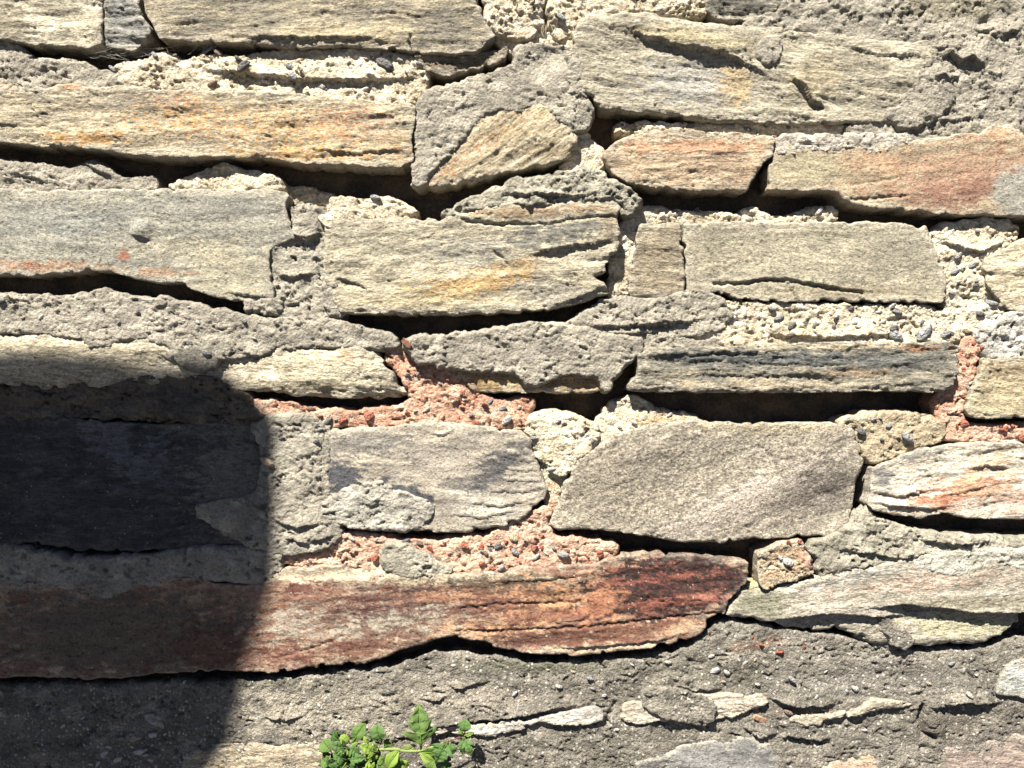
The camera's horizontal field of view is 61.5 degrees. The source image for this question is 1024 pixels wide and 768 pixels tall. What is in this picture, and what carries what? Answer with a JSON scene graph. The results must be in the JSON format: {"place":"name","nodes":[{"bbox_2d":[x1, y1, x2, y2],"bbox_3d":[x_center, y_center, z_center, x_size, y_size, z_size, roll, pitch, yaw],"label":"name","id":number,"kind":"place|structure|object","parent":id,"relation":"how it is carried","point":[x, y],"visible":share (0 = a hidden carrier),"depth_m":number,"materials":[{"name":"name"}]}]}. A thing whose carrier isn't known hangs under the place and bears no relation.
{"place":"outdoors","nodes":[
{"label":"outdoors","id":0,"kind":"place"},
{"bbox_2d":[84,43,211,59],"bbox_3d":[-0.351,-0.322,0.834,0.136,0.018,0.008,0,0,0],"label":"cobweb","id":1,"kind":"object","parent":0,"point":[142,52],"visible":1,"depth_m":0.83,"materials":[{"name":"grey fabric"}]},
{"bbox_2d":[0,0,1023,767],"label":"stone wall","id":2,"kind":"structure","parent":0,"point":[744,278],"depth_m":0.83,"materials":[{"name":"stone"}]},
{"bbox_2d":[318,704,474,767],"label":"weed plant","id":3,"kind":"object","parent":2,"relation":"attached to","point":[420,735],"visible":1,"depth_m":0.80,"materials":[{"name":"green plant"}]},
{"bbox_2d":[401,338,411,347],"bbox_3d":[-0.101,-0.039,0.822,0.011,0.006,0.004,42,9,-8],"label":"wood chip","id":4,"kind":"object","parent":2,"relation":"attached to","point":[405,342],"visible":1,"depth_m":0.82,"materials":[{"name":"brown wood"}]},
{"bbox_2d":[753,714,766,722],"bbox_3d":[0.240,0.323,0.831,0.015,0.005,0.004,20,13,-12],"label":"wood chip","id":5,"kind":"object","parent":2,"relation":"on","point":[759,718],"visible":1,"depth_m":0.83,"materials":[{"name":"wood"}]},
{"bbox_2d":[541,22,556,40],"bbox_3d":[0.036,-0.343,0.834,0.015,0.022,0.003,0,0,0],"label":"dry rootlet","id":6,"kind":"object","parent":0,"point":[545,32],"visible":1,"depth_m":0.83,"materials":[{"name":"beige plant"}]}
]}

